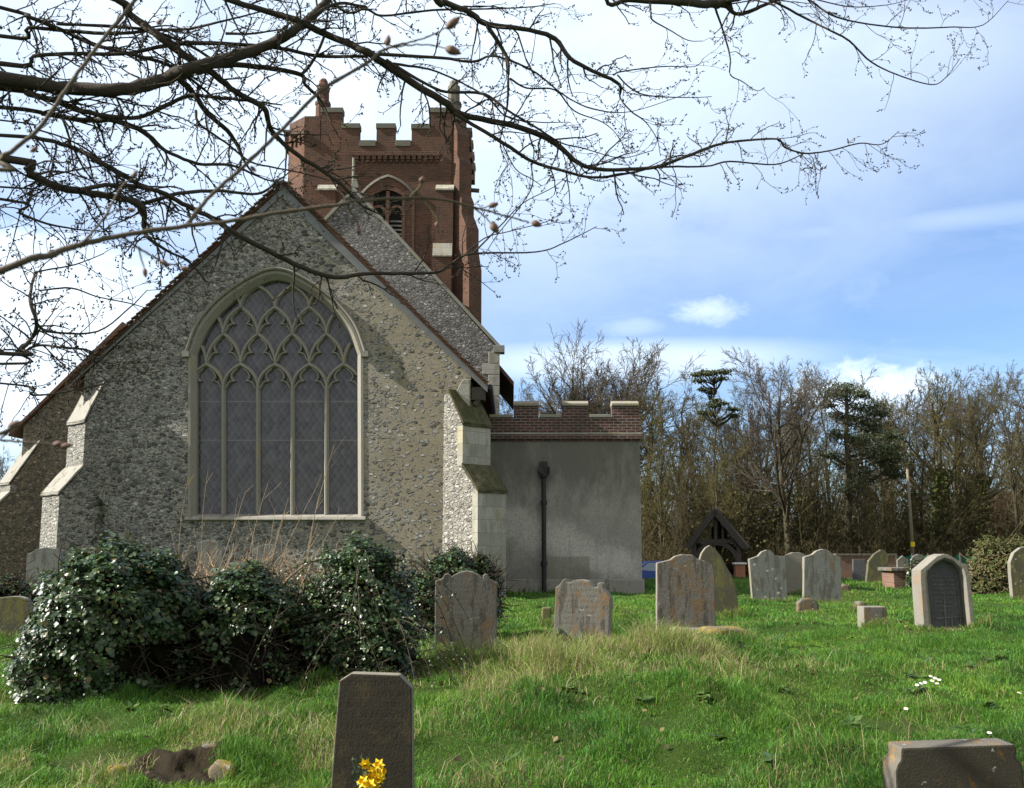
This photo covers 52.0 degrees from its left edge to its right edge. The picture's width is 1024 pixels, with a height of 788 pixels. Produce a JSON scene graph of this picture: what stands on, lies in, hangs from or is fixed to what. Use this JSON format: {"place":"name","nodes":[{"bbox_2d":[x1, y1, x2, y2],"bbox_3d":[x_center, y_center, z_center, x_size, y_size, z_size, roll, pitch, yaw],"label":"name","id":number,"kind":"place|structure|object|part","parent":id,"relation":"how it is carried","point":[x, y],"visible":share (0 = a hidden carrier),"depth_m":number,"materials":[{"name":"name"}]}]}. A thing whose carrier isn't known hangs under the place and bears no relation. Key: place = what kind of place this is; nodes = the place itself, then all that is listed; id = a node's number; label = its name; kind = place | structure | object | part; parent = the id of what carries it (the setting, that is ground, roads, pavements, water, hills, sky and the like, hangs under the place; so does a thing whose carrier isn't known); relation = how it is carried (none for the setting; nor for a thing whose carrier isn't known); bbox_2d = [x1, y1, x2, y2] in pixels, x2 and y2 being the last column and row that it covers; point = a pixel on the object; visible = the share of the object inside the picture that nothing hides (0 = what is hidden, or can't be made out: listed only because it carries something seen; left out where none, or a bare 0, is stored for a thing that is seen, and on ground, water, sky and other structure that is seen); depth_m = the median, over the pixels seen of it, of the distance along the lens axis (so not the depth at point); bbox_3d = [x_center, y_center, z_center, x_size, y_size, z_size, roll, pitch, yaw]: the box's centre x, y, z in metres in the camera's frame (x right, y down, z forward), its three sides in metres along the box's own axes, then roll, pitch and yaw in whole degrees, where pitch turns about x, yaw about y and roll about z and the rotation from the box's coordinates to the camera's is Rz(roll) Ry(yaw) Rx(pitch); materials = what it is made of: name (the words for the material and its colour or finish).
{"place":"outdoors","nodes":[
{"label":"outdoors","id":0,"kind":"place"},
{"bbox_2d":[0,574,1023,787],"bbox_3d":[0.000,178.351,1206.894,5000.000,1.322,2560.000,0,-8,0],"label":"ground","id":1,"kind":"structure","parent":0,"point":[712,751],"depth_m":8.30,"materials":[{"name":"plant"}]},
{"bbox_2d":[0,445,14,479],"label":"bare tree","id":2,"kind":"object","parent":1,"relation":"on","point":[2,467],"visible":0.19,"depth_m":70.59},
{"bbox_2d":[0,596,33,641],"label":"headstone","id":3,"kind":"object","parent":1,"relation":"on","point":[13,609],"visible":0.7,"depth_m":12.36,"materials":[{"name":"stone"}]},
{"bbox_2d":[0,556,61,615],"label":"ivy bush","id":4,"kind":"object","parent":1,"relation":"on","point":[16,585],"visible":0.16,"depth_m":14.83,"materials":[{"name":"green plant"}]},
{"bbox_2d":[26,547,63,584],"bbox_3d":[-8.361,3.203,18.794,0.662,0.906,0.120,0,-8,0],"label":"headstone","id":5,"kind":"object","parent":1,"relation":"on","point":[45,558],"visible":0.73,"depth_m":18.76,"materials":[{"name":"stone"}]},
{"bbox_2d":[0,528,216,705],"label":"ivy bush","id":6,"kind":"object","parent":1,"relation":"on","point":[110,616],"visible":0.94,"depth_m":9.36,"materials":[{"name":"green plant"}]},
{"bbox_2d":[107,763,131,775],"bbox_3d":[-2.581,2.486,6.889,0.152,0.109,0.111,0,-8,0],"label":"kerb stone","id":7,"kind":"object","parent":1,"relation":"on","point":[124,765],"visible":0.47,"depth_m":6.87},
{"bbox_2d":[113,739,230,786],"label":"earth bank","id":8,"kind":"structure","parent":1,"relation":"on","point":[165,767],"depth_m":7.08,"materials":[{"name":"soil"}]},
{"bbox_2d":[202,744,215,747],"bbox_3d":[-2.007,2.459,7.240,0.323,0.095,0.112,0,-8,0],"label":"kerb stone","id":9,"kind":"object","parent":1,"relation":"on","point":[208,745],"visible":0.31,"depth_m":7.20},
{"bbox_2d":[197,540,223,583],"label":"headstone","id":10,"kind":"object","parent":1,"relation":"on","point":[212,545],"visible":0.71,"depth_m":21.25,"materials":[{"name":"stone"}]},
{"bbox_2d":[208,759,236,780],"bbox_3d":[-1.903,2.501,6.932,0.184,0.153,0.144,0,-8,0],"label":"stone","id":11,"kind":"object","parent":1,"relation":"on","point":[225,766],"visible":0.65,"depth_m":6.88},
{"bbox_2d":[165,556,319,696],"bbox_3d":[-2.586,2.326,10.363,2.132,1.448,1.976,0,-8,0],"label":"ivy bush","id":12,"kind":"object","parent":1,"relation":"on","point":[226,659],"visible":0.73,"depth_m":9.80,"materials":[{"name":"green plant"}]},
{"bbox_2d":[171,437,363,616],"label":"dry canes","id":13,"kind":"object","parent":12,"relation":"on","point":[267,559],"visible":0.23,"depth_m":10.75,"materials":[{"name":"plant"}]},
{"bbox_2d":[254,544,282,578],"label":"headstone","id":14,"kind":"object","parent":1,"relation":"on","point":[261,552],"visible":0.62,"depth_m":21.55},
{"bbox_2d":[0,0,541,448],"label":"budding sapling","id":15,"kind":"object","parent":1,"relation":"on","point":[87,241],"visible":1,"depth_m":1.45,"materials":[{"name":"plant"}]},
{"bbox_2d":[0,78,644,597],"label":"church","id":16,"kind":"structure","parent":1,"relation":"on","point":[394,400],"depth_m":26.60,"materials":[{"name":"stone"}]},
{"bbox_2d":[91,498,109,550],"bbox_3d":[-10.121,3.525,25.608,0.998,1.992,0.684,0,-8,0],"label":"ivy bush","id":17,"kind":"object","parent":16,"relation":"attached to","point":[101,520],"visible":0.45,"depth_m":25.67,"materials":[{"name":"green plant"}]},
{"bbox_2d":[204,531,473,691],"bbox_3d":[-1.437,2.256,9.959,2.360,1.920,2.290,-7,-11,38],"label":"ivy bush","id":18,"kind":"object","parent":1,"relation":"on","point":[361,617],"visible":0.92,"depth_m":10.04,"materials":[{"name":"green plant"}]},
{"bbox_2d":[351,753,386,787],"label":"daffodil bunch","id":19,"kind":"object","parent":1,"relation":"on","point":[372,777],"visible":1,"depth_m":6.12,"materials":[{"name":"yellow plant"}]},
{"bbox_2d":[331,671,413,787],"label":"headstone","id":20,"kind":"object","parent":1,"relation":"on","point":[375,716],"visible":1,"depth_m":6.37,"materials":[{"name":"stone"}]},
{"bbox_2d":[396,541,519,637],"bbox_3d":[-0.788,2.683,13.908,1.933,1.492,1.286,4,-9,-27],"label":"ivy bush","id":21,"kind":"object","parent":1,"relation":"on","point":[442,565],"visible":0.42,"depth_m":13.81,"materials":[{"name":"green plant"}]},
{"bbox_2d":[435,571,496,650],"bbox_3d":[-0.521,2.623,11.900,0.703,1.221,0.110,0,-8,0],"label":"headstone","id":22,"kind":"object","parent":1,"relation":"on","point":[477,597],"visible":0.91,"depth_m":11.87,"materials":[{"name":"stone"}]},
{"bbox_2d":[0,0,1021,460],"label":"overhanging tree","id":23,"kind":"object","parent":1,"relation":"on","point":[178,74],"visible":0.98,"depth_m":7.38,"materials":[{"name":"brown plant"}]},
{"bbox_2d":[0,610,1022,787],"bbox_3d":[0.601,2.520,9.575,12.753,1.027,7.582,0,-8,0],"label":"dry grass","id":24,"kind":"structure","parent":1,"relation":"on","point":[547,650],"depth_m":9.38,"materials":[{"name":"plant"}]},
{"bbox_2d":[2,621,1023,787],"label":"dead leaves","id":25,"kind":"object","parent":1,"relation":"on","point":[456,758],"visible":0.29,"depth_m":8.40,"materials":[{"name":"brown plant"}]},
{"bbox_2d":[500,378,557,416],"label":"bare tree","id":26,"kind":"object","parent":1,"relation":"on","point":[506,411],"visible":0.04,"depth_m":80.49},
{"bbox_2d":[56,631,1004,766],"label":"weeds","id":27,"kind":"object","parent":1,"relation":"on","point":[719,737],"visible":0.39,"depth_m":8.74,"materials":[{"name":"green plant"}]},
{"bbox_2d":[542,607,551,621],"bbox_3d":[0.544,3.626,16.549,0.157,0.515,0.200,0,-8,0],"label":"footstone","id":28,"kind":"object","parent":1,"relation":"on","point":[546,611],"visible":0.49,"depth_m":16.48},
{"bbox_2d":[553,578,612,641],"bbox_3d":[0.803,2.673,12.000,0.709,1.102,0.130,-3,-9,20],"label":"headstone","id":29,"kind":"object","parent":1,"relation":"on","point":[582,605],"visible":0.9,"depth_m":11.97,"materials":[{"name":"stone"}]},
{"bbox_2d":[520,319,726,482],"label":"bare tree","id":30,"kind":"object","parent":1,"relation":"on","point":[598,390],"visible":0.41,"depth_m":71.82,"materials":[{"name":"plant"}]},
{"bbox_2d":[604,381,644,441],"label":"bare tree","id":31,"kind":"object","parent":1,"relation":"on","point":[625,395],"visible":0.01,"depth_m":73.62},
{"bbox_2d":[642,560,663,578],"bbox_3d":[7.363,8.697,50.078,3.856,1.458,1.650,0,-8,0],"label":"parked car","id":32,"kind":"object","parent":1,"relation":"on","point":[648,569],"visible":0.06,"depth_m":49.32,"materials":[{"name":"paint"}]},
{"bbox_3d":[7.070,8.155,49.336,2.180,0.420,0.006,0,-8,0],"label":"side window","id":33,"kind":"part","parent":32,"relation":"part of","materials":[{"name":"grey glass"}]},
{"bbox_2d":[642,451,674,560],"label":"bare tree","id":34,"kind":"object","parent":1,"relation":"on","point":[657,527],"visible":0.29,"depth_m":62.54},
{"bbox_2d":[633,387,699,560],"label":"bare tree","id":35,"kind":"object","parent":1,"relation":"on","point":[652,439],"visible":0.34,"depth_m":67.72,"materials":[{"name":"plant"}]},
{"bbox_2d":[640,383,694,558],"bbox_3d":[8.948,4.683,59.949,3.724,11.074,3.850,1,-8,-4],"label":"bare tree","id":36,"kind":"object","parent":1,"relation":"on","point":[662,515],"visible":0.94,"depth_m":59.92,"materials":[{"name":"plant"}]},
{"bbox_2d":[650,364,711,535],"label":"bare tree","id":37,"kind":"object","parent":1,"relation":"on","point":[682,446],"visible":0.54,"depth_m":66.26,"materials":[{"name":"plant"}]},
{"bbox_2d":[664,459,703,553],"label":"tree","id":38,"kind":"object","parent":1,"relation":"on","point":[681,520],"visible":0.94,"depth_m":57.55,"materials":[{"name":"plant"}]},
{"bbox_2d":[656,554,715,628],"bbox_3d":[2.115,2.637,12.813,0.733,1.344,0.120,0,-8,0],"label":"headstone","id":39,"kind":"object","parent":1,"relation":"on","point":[685,586],"visible":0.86,"depth_m":12.79,"materials":[{"name":"stone"}]},
{"bbox_2d":[655,387,719,531],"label":"bare tree","id":40,"kind":"object","parent":1,"relation":"on","point":[690,388],"visible":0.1,"depth_m":72.72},
{"bbox_2d":[674,417,726,525],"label":"bare tree","id":41,"kind":"object","parent":1,"relation":"on","point":[695,447],"visible":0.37,"depth_m":64.22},
{"bbox_2d":[690,456,725,546],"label":"tree","id":42,"kind":"object","parent":1,"relation":"on","point":[701,481],"visible":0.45,"depth_m":59.60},
{"bbox_2d":[684,368,743,551],"bbox_3d":[10.789,4.103,56.085,3.093,11.133,2.367,0,-8,0],"label":"pine tree","id":43,"kind":"object","parent":1,"relation":"on","point":[711,391],"visible":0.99,"depth_m":56.34,"materials":[{"name":"plant"}]},
{"bbox_2d":[684,400,749,557],"bbox_3d":[11.093,4.947,55.696,3.255,9.361,3.148,-5,-10,31],"label":"bare tree","id":44,"kind":"object","parent":1,"relation":"on","point":[717,497],"visible":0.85,"depth_m":55.36,"materials":[{"name":"plant"}]},
{"bbox_2d":[685,507,748,561],"bbox_3d":[10.746,7.832,54.716,3.156,3.730,3.255,-2,-9,15],"label":"lychgate","id":45,"kind":"object","parent":1,"relation":"on","point":[694,542],"visible":0.62,"depth_m":53.44,"materials":[{"name":"wood"}]},
{"bbox_2d":[699,545,737,617],"bbox_3d":[3.492,3.307,17.773,0.696,1.465,0.130,0,-8,0],"label":"headstone","id":46,"kind":"object","parent":1,"relation":"on","point":[725,592],"visible":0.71,"depth_m":17.73,"materials":[{"name":"stone"}]},
{"bbox_2d":[694,626,756,640],"bbox_3d":[2.365,2.812,11.922,0.725,0.337,0.552,3,-9,-20],"label":"rubble stone","id":47,"kind":"object","parent":1,"relation":"on","point":[709,629],"visible":0.3,"depth_m":11.77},
{"bbox_2d":[692,444,769,530],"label":"bare tree","id":48,"kind":"object","parent":1,"relation":"on","point":[734,471],"visible":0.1,"depth_m":65.77,"materials":[{"name":"plant"}]},
{"bbox_2d":[691,419,772,504],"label":"bare tree","id":49,"kind":"object","parent":1,"relation":"on","point":[729,449],"visible":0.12,"depth_m":69.97,"materials":[{"name":"plant"}]},
{"bbox_2d":[732,562,746,576],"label":"brick pier","id":50,"kind":"structure","parent":1,"relation":"on","point":[739,569],"depth_m":52.29,"materials":[{"name":"brick"}]},
{"bbox_2d":[717,405,775,572],"bbox_3d":[13.709,5.494,61.495,3.361,10.004,4.227,8,-12,-44],"label":"bare tree","id":51,"kind":"object","parent":1,"relation":"on","point":[736,461],"visible":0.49,"depth_m":61.52,"materials":[{"name":"plant"}]},
{"bbox_2d":[690,385,814,516],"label":"bare tree","id":52,"kind":"object","parent":1,"relation":"on","point":[737,422],"visible":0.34,"depth_m":67.30,"materials":[{"name":"plant"}]},
{"bbox_2d":[723,379,783,529],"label":"bare tree","id":53,"kind":"object","parent":1,"relation":"on","point":[750,404],"visible":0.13,"depth_m":74.78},
{"bbox_2d":[738,451,783,548],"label":"tree","id":54,"kind":"object","parent":1,"relation":"on","point":[763,510],"visible":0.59,"depth_m":59.58,"materials":[{"name":"plant"}]},
{"bbox_2d":[677,346,849,554],"bbox_3d":[14.269,3.317,57.393,8.010,13.012,9.088,2,-8,-11],"label":"bare tree","id":55,"kind":"object","parent":1,"relation":"on","point":[781,481],"visible":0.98,"depth_m":57.52,"materials":[{"name":"plant"}]},
{"bbox_2d":[748,550,787,600],"bbox_3d":[5.664,4.158,23.223,0.822,1.401,0.160,0,-8,0],"label":"headstone","id":56,"kind":"object","parent":1,"relation":"on","point":[767,573],"visible":0.81,"depth_m":23.16,"materials":[{"name":"stone"}]},
{"bbox_2d":[750,418,804,555],"bbox_3d":[15.590,5.811,61.442,3.232,9.295,3.126,-3,-9,19],"label":"tree","id":57,"kind":"object","parent":1,"relation":"on","point":[773,473],"visible":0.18,"depth_m":61.67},
{"bbox_2d":[712,382,842,522],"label":"bare tree","id":58,"kind":"object","parent":1,"relation":"on","point":[756,405],"visible":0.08,"depth_m":79.44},
{"bbox_2d":[784,552,805,593],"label":"headstone","id":59,"kind":"object","parent":1,"relation":"on","point":[794,570],"visible":0.54,"depth_m":27.12,"materials":[{"name":"stone"}]},
{"bbox_2d":[758,360,835,540],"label":"bare tree","id":60,"kind":"object","parent":1,"relation":"on","point":[786,378],"visible":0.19,"depth_m":71.00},
{"bbox_2d":[796,598,818,611],"bbox_3d":[5.355,3.960,19.017,0.402,0.517,0.180,0,-8,0],"label":"footstone","id":61,"kind":"object","parent":1,"relation":"on","point":[803,604],"visible":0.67,"depth_m":18.95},
{"bbox_2d":[781,388,841,536],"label":"bare tree","id":62,"kind":"object","parent":1,"relation":"on","point":[806,465],"visible":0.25,"depth_m":65.50,"materials":[{"name":"plant"}]},
{"bbox_2d":[800,445,836,545],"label":"tree","id":63,"kind":"object","parent":1,"relation":"on","point":[822,483],"visible":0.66,"depth_m":61.77,"materials":[{"name":"plant"}]},
{"bbox_2d":[802,549,840,602],"bbox_3d":[6.824,4.128,23.136,0.882,1.402,0.180,0,-8,0],"label":"headstone","id":64,"kind":"object","parent":1,"relation":"on","point":[821,574],"visible":0.84,"depth_m":23.07,"materials":[{"name":"stone"}]},
{"bbox_2d":[796,361,856,527],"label":"bare tree","id":65,"kind":"object","parent":1,"relation":"on","point":[827,440],"visible":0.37,"depth_m":74.47,"materials":[{"name":"plant"}]},
{"bbox_2d":[640,440,1023,575],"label":"undergrowth","id":66,"kind":"object","parent":1,"relation":"on","point":[1001,525],"visible":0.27,"depth_m":58.90,"materials":[{"name":"plant"}]},
{"bbox_2d":[641,489,1023,572],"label":"evergreen scrub","id":67,"kind":"object","parent":1,"relation":"on","point":[915,493],"visible":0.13,"depth_m":58.88,"materials":[{"name":"green plant"}]},
{"bbox_2d":[841,584,848,591],"bbox_3d":[8.448,5.095,26.694,0.237,0.494,0.300,0,-8,0],"label":"kerb stone","id":68,"kind":"object","parent":1,"relation":"on","point":[844,587],"visible":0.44,"depth_m":26.57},
{"bbox_2d":[831,465,866,545],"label":"tree","id":69,"kind":"object","parent":1,"relation":"on","point":[856,522],"visible":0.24,"depth_m":59.49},
{"bbox_2d":[826,414,884,532],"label":"bare tree","id":70,"kind":"object","parent":1,"relation":"on","point":[862,464],"visible":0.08,"depth_m":71.80,"materials":[{"name":"plant"}]},
{"bbox_2d":[836,434,879,553],"bbox_3d":[19.033,5.893,56.826,2.612,7.767,2.701,3,-9,-18],"label":"ivy","id":71,"kind":"object","parent":1,"relation":"on","point":[861,538],"visible":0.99,"depth_m":56.67,"materials":[{"name":"plant"}]},
{"bbox_2d":[852,559,864,580],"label":"headstone","id":72,"kind":"object","parent":1,"relation":"on","point":[858,568],"visible":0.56,"depth_m":42.42,"materials":[{"name":"stone"}]},
{"bbox_2d":[853,601,866,605],"bbox_3d":[6.378,4.017,19.297,0.353,0.398,0.350,0,-8,0],"label":"kerb stone","id":73,"kind":"object","parent":1,"relation":"on","point":[859,603],"visible":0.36,"depth_m":19.16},
{"bbox_2d":[834,554,895,578],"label":"boundary wall","id":74,"kind":"structure","parent":1,"relation":"on","point":[846,565],"depth_m":45.42,"materials":[{"name":"brick"}]},
{"bbox_2d":[809,378,920,553],"bbox_3d":[20.009,4.525,59.117,5.552,11.220,4.912,-6,-10,36],"label":"pine tree","id":75,"kind":"object","parent":1,"relation":"on","point":[883,451],"visible":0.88,"depth_m":59.06,"materials":[{"name":"plant"}]},
{"bbox_2d":[857,606,886,626],"bbox_3d":[5.127,3.326,14.926,0.335,0.598,0.300,0,-8,0],"label":"footstone","id":76,"kind":"object","parent":1,"relation":"on","point":[865,613],"visible":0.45,"depth_m":14.81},
{"bbox_2d":[865,550,888,582],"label":"headstone","id":77,"kind":"object","parent":1,"relation":"on","point":[877,559],"visible":0.69,"depth_m":38.01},
{"bbox_2d":[863,482,893,550],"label":"bare tree","id":78,"kind":"object","parent":1,"relation":"on","point":[878,533],"visible":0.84,"depth_m":57.56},
{"bbox_2d":[863,419,908,538],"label":"tree","id":79,"kind":"object","parent":1,"relation":"on","point":[883,484],"visible":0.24,"depth_m":63.76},
{"bbox_2d":[838,374,949,504],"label":"bare tree","id":80,"kind":"object","parent":1,"relation":"on","point":[918,390],"visible":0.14,"depth_m":78.39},
{"bbox_2d":[878,567,910,588],"bbox_3d":[11.801,5.549,31.023,1.550,0.825,1.160,0,-8,0],"label":"chest tomb","id":81,"kind":"object","parent":1,"relation":"on","point":[893,577],"visible":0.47,"depth_m":30.58,"materials":[{"name":"brick"}]},
{"bbox_2d":[828,369,964,531],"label":"bare tree","id":82,"kind":"object","parent":1,"relation":"on","point":[911,393],"visible":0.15,"depth_m":76.12,"materials":[{"name":"plant"}]},
{"bbox_2d":[875,392,927,533],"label":"bare tree","id":83,"kind":"object","parent":1,"relation":"on","point":[902,406],"visible":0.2,"depth_m":76.45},
{"bbox_2d":[896,556,908,566],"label":"headstone","id":84,"kind":"object","parent":1,"relation":"on","point":[901,561],"visible":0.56,"depth_m":41.48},
{"bbox_2d":[906,469,914,554],"bbox_3d":[18.904,6.208,49.620,0.200,5.324,0.185,5,-10,-30],"label":"utility pole","id":85,"kind":"object","parent":1,"relation":"on","point":[912,542],"visible":0.87,"depth_m":49.64,"materials":[{"name":"brown wood"}]},
{"bbox_2d":[891,470,929,554],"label":"bare tree","id":86,"kind":"object","parent":1,"relation":"on","point":[906,523],"visible":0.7,"depth_m":58.40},
{"bbox_2d":[910,554,924,566],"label":"headstone","id":87,"kind":"object","parent":1,"relation":"on","point":[917,556],"visible":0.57,"depth_m":40.02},
{"bbox_2d":[894,411,948,555],"bbox_3d":[23.395,5.492,59.455,3.256,9.366,3.150,4,-9,-24],"label":"ivy","id":88,"kind":"object","parent":1,"relation":"on","point":[922,476],"visible":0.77,"depth_m":59.67,"materials":[{"name":"plant"}]},
{"bbox_2d":[872,360,994,553],"bbox_3d":[24.762,4.273,62.522,8.999,12.625,4.257,1,-8,-10],"label":"bare tree","id":89,"kind":"object","parent":1,"relation":"on","point":[935,390],"visible":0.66,"depth_m":62.11,"materials":[{"name":"plant"}]},
{"bbox_2d":[900,551,969,586],"bbox_3d":[12.499,5.170,30.418,2.557,1.254,1.282,0,-8,0],"label":"ivy bush","id":90,"kind":"object","parent":1,"relation":"on","point":[914,563],"visible":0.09,"depth_m":30.39,"materials":[{"name":"green plant"}]},
{"bbox_2d":[895,553,979,568],"bbox_3d":[19.125,7.735,46.354,4.306,1.362,0.150,0,-8,0],"label":"green netting","id":91,"kind":"object","parent":1,"relation":"on","point":[960,558],"visible":0.18,"depth_m":46.41,"materials":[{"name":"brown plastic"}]},
{"bbox_2d":[912,554,974,631],"bbox_3d":[5.937,2.872,14.512,0.775,1.303,0.490,0,-8,0],"label":"niche headstone","id":92,"kind":"object","parent":1,"relation":"on","point":[941,590],"visible":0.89,"depth_m":14.45,"materials":[{"name":"stone"}]},
{"bbox_2d":[876,373,1019,536],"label":"bare tree","id":93,"kind":"object","parent":1,"relation":"on","point":[956,405],"visible":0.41,"depth_m":66.06,"materials":[{"name":"plant"}]},
{"bbox_2d":[883,738,1023,787],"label":"headstone","id":94,"kind":"object","parent":1,"relation":"on","point":[975,763],"visible":1,"depth_m":6.06,"materials":[{"name":"stone"}]},
{"bbox_2d":[932,365,998,541],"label":"bare tree","id":95,"kind":"object","parent":1,"relation":"on","point":[964,439],"visible":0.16,"depth_m":68.14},
{"bbox_2d":[916,375,1022,538],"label":"bare tree","id":96,"kind":"object","parent":1,"relation":"on","point":[973,401],"visible":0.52,"depth_m":64.16,"materials":[{"name":"plant"}]},
{"bbox_2d":[916,360,1023,510],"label":"bare tree","id":97,"kind":"object","parent":1,"relation":"on","point":[1007,383],"visible":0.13,"depth_m":74.35,"materials":[{"name":"plant"}]},
{"bbox_2d":[951,455,989,555],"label":"bare tree","id":98,"kind":"object","parent":1,"relation":"on","point":[967,512],"visible":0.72,"depth_m":59.73,"materials":[{"name":"plant"}]},
{"bbox_2d":[960,531,1023,594],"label":"ivy hedge","id":99,"kind":"object","parent":1,"relation":"on","point":[988,570],"visible":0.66,"depth_m":26.50,"materials":[{"name":"green plant"}]},
{"bbox_2d":[969,365,1023,540],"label":"bare tree","id":100,"kind":"object","parent":1,"relation":"on","point":[1010,461],"visible":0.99,"depth_m":58.39,"materials":[{"name":"plant"}]},
{"bbox_2d":[982,372,1023,518],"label":"bare tree","id":101,"kind":"object","parent":1,"relation":"on","point":[1018,413],"visible":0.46,"depth_m":70.89,"materials":[{"name":"plant"}]},
{"bbox_2d":[987,372,1023,469],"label":"bare tree","id":102,"kind":"object","parent":1,"relation":"on","point":[1021,410],"visible":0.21,"depth_m":77.94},
{"bbox_2d":[993,446,1023,537],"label":"tree","id":103,"kind":"object","parent":1,"relation":"on","point":[1010,487],"visible":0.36,"depth_m":62.13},
{"bbox_2d":[1007,547,1023,598],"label":"headstone","id":104,"kind":"object","parent":1,"relation":"on","point":[1015,564],"visible":0.81,"depth_m":23.88,"materials":[{"name":"stone"}]},
{"bbox_2d":[0,0,1023,542],"label":"sky","id":105,"kind":"structure","parent":0,"point":[891,273],"materials":[{"name":"blue"}]},
{"bbox_2d":[972,492,1017,542],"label":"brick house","id":106,"kind":"structure","parent":0,"point":[1003,508],"depth_m":96.08,"materials":[{"name":"brick"}]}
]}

